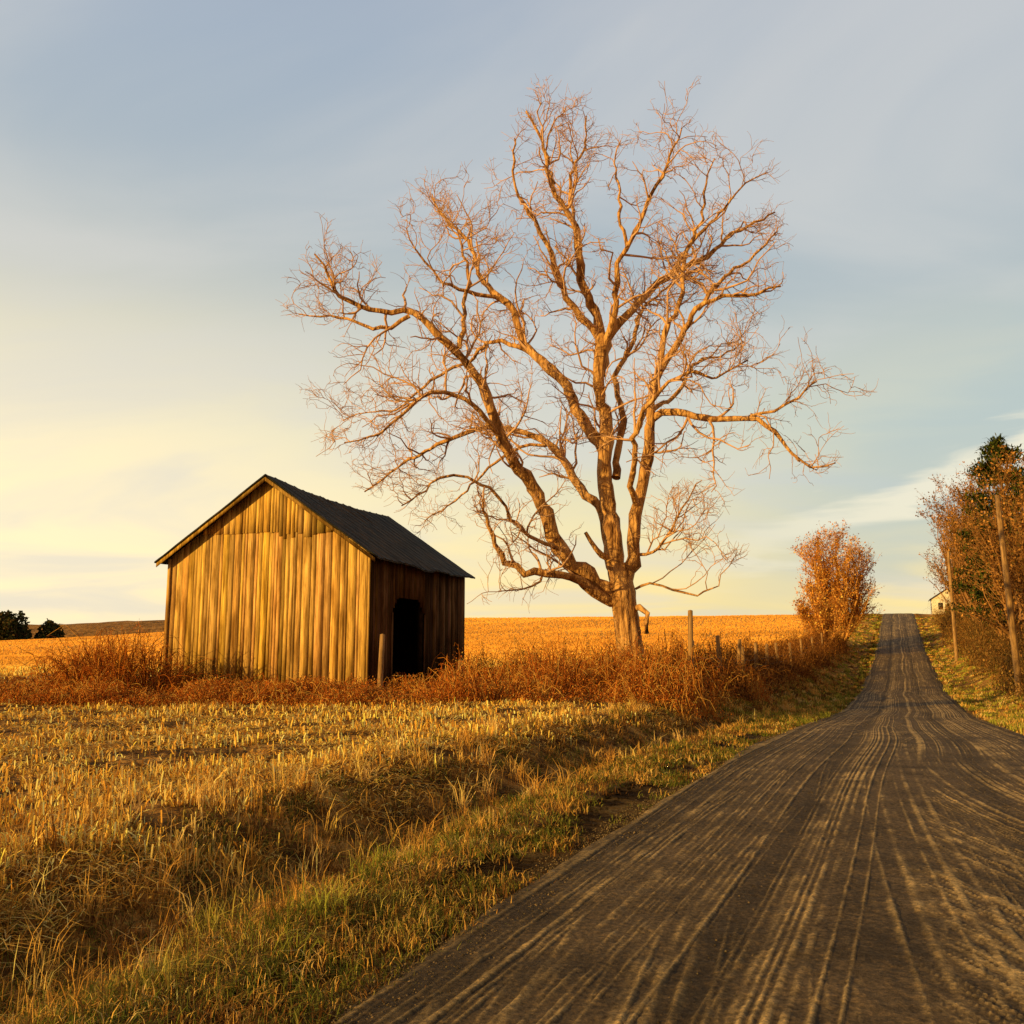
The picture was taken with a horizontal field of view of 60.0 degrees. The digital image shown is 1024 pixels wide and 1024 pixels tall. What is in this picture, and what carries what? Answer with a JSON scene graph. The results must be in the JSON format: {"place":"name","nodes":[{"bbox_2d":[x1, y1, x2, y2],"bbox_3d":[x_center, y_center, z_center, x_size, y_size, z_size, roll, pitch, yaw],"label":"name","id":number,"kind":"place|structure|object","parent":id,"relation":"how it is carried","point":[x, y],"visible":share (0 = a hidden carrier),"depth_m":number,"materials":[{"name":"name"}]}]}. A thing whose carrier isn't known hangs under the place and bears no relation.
{"place":"outdoors","nodes":[
{"label":"outdoors","id":0,"kind":"place"},
{"bbox_2d":[28,620,164,638],"bbox_3d":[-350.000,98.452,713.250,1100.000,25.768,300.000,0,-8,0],"label":"hill","id":1,"kind":"structure","parent":0,"point":[91,629],"depth_m":637.54,"materials":[{"name":"plant"}]},
{"bbox_2d":[0,613,1023,1023],"bbox_3d":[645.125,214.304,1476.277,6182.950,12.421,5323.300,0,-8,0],"label":"ground","id":2,"kind":"structure","parent":0,"point":[608,805],"depth_m":8.16,"materials":[{"name":"plant"}]},
{"bbox_2d":[0,609,66,640],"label":"distant tree line","id":3,"kind":"object","parent":2,"relation":"on","point":[12,627],"visible":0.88,"depth_m":198.68,"materials":[{"name":"green plant"}]},
{"bbox_2d":[1,622,228,692],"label":"rust colored shrub","id":4,"kind":"object","parent":2,"relation":"on","point":[128,667],"visible":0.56,"depth_m":25.87,"materials":[{"name":"brown plant"}]},
{"bbox_2d":[154,474,474,686],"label":"wooden barn","id":5,"kind":"structure","parent":2,"relation":"on","point":[268,576],"depth_m":28.04,"materials":[{"name":"wood"}]},
{"bbox_2d":[377,634,384,692],"bbox_3d":[-3.674,4.401,24.826,0.212,1.972,0.160,0,-8,0],"label":"fence post","id":6,"kind":"object","parent":2,"relation":"on","point":[381,659],"visible":0.8,"depth_m":24.81,"materials":[{"name":"brown wood"}]},
{"bbox_2d":[0,620,779,724],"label":"bramble thicket","id":7,"kind":"object","parent":2,"relation":"on","point":[531,680],"visible":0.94,"depth_m":23.32,"materials":[{"name":"brown plant"}]},
{"bbox_2d":[0,614,811,954],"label":"stubble field grass","id":8,"kind":"structure","parent":2,"relation":"on","point":[160,790],"depth_m":12.35,"materials":[{"name":"yellow plant"}]},
{"bbox_2d":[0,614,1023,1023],"bbox_3d":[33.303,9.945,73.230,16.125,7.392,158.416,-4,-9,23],"label":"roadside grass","id":9,"kind":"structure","parent":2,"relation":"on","point":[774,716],"depth_m":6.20,"materials":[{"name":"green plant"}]},
{"bbox_2d":[275,74,878,663],"bbox_3d":[1.488,-5.049,32.209,20.674,22.710,13.161,0,-8,0],"label":"bare tree","id":10,"kind":"object","parent":2,"relation":"on","point":[617,592],"visible":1,"depth_m":30.84,"materials":[{"name":"brown plant"}]},
{"bbox_2d":[616,624,853,705],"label":"hedgerow weeds","id":11,"kind":"object","parent":2,"relation":"on","point":[811,656],"visible":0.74,"depth_m":44.79,"materials":[{"name":"brown plant"}]},
{"bbox_2d":[688,610,822,683],"bbox_3d":[15.755,7.990,51.030,0.474,3.086,52.885,-4,-9,23],"label":"wooden fence","id":12,"kind":"object","parent":2,"relation":"on","point":[690,634],"visible":0.48,"depth_m":35.27,"materials":[{"name":"brown wood"}]},
{"bbox_2d":[793,577,852,640],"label":"bushy tree","id":13,"kind":"object","parent":2,"relation":"on","point":[818,615],"visible":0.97,"depth_m":83.73,"materials":[{"name":"orange plant"}]},
{"bbox_2d":[790,520,884,641],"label":"bushy tree","id":14,"kind":"object","parent":2,"relation":"on","point":[848,588],"visible":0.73,"depth_m":92.74,"materials":[{"name":"orange plant"}]},
{"bbox_2d":[928,589,954,614],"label":"farmhouse","id":15,"kind":"object","parent":2,"relation":"on","point":[933,600],"visible":0.48,"depth_m":139.33,"materials":[{"name":"white"}]},
{"bbox_2d":[918,497,972,605],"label":"roadside tree","id":16,"kind":"object","parent":2,"relation":"on","point":[939,564],"visible":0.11,"depth_m":120.89,"materials":[{"name":"brown plant"}]},
{"bbox_2d":[919,461,976,617],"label":"roadside tree","id":17,"kind":"object","parent":2,"relation":"on","point":[939,543],"visible":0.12,"depth_m":104.60,"materials":[{"name":"brown plant"}]},
{"bbox_2d":[947,551,958,660],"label":"utility pole","id":18,"kind":"object","parent":2,"relation":"on","point":[956,655],"visible":0.91,"depth_m":74.88,"materials":[{"name":"brown wood"}]},
{"bbox_2d":[915,474,991,618],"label":"roadside tree","id":19,"kind":"object","parent":2,"relation":"on","point":[948,539],"visible":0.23,"depth_m":93.22,"materials":[{"name":"brown plant"}]},
{"bbox_2d":[927,474,1008,636],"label":"roadside tree","id":20,"kind":"object","parent":2,"relation":"on","point":[963,555],"visible":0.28,"depth_m":81.41,"materials":[{"name":"brown plant"}]},
{"bbox_2d":[921,595,1023,711],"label":"hedgerow shrubs","id":21,"kind":"object","parent":2,"relation":"on","point":[975,640],"visible":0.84,"depth_m":64.27,"materials":[{"name":"brown plant"}]},
{"bbox_2d":[940,445,1023,638],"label":"roadside tree","id":22,"kind":"object","parent":2,"relation":"on","point":[991,538],"visible":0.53,"depth_m":61.47,"materials":[{"name":"brown plant"}]},
{"bbox_2d":[945,433,1023,626],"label":"evergreen tree","id":23,"kind":"object","parent":2,"relation":"on","point":[994,442],"visible":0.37,"depth_m":68.58,"materials":[{"name":"green plant"}]},
{"bbox_2d":[954,474,1022,645],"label":"roadside tree","id":24,"kind":"object","parent":2,"relation":"on","point":[1000,604],"visible":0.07,"depth_m":70.84,"materials":[{"name":"brown plant"}]},
{"bbox_2d":[983,477,1023,618],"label":"roadside tree","id":25,"kind":"object","parent":2,"relation":"on","point":[1013,555],"visible":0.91,"depth_m":54.02,"materials":[{"name":"brown plant"}]},
{"bbox_2d":[994,495,1023,694],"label":"utility pole","id":26,"kind":"object","parent":2,"relation":"on","point":[1011,622],"visible":0.96,"depth_m":40.97,"materials":[{"name":"brown wood"}]},
{"bbox_2d":[1014,587,1023,633],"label":"roadside tree","id":27,"kind":"object","parent":2,"relation":"on","point":[1022,621],"visible":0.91,"depth_m":47.36,"materials":[{"name":"brown plant"}]},
{"bbox_2d":[0,0,1023,624],"label":"sky","id":28,"kind":"structure","parent":0,"point":[165,165],"materials":[{"name":"blue"}]},
{"bbox_2d":[259,613,1023,1023],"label":"gravel road","id":29,"kind":"structure","parent":0,"point":[888,889],"depth_m":5.37,"materials":[{"name":"grey gravel"}]}
]}

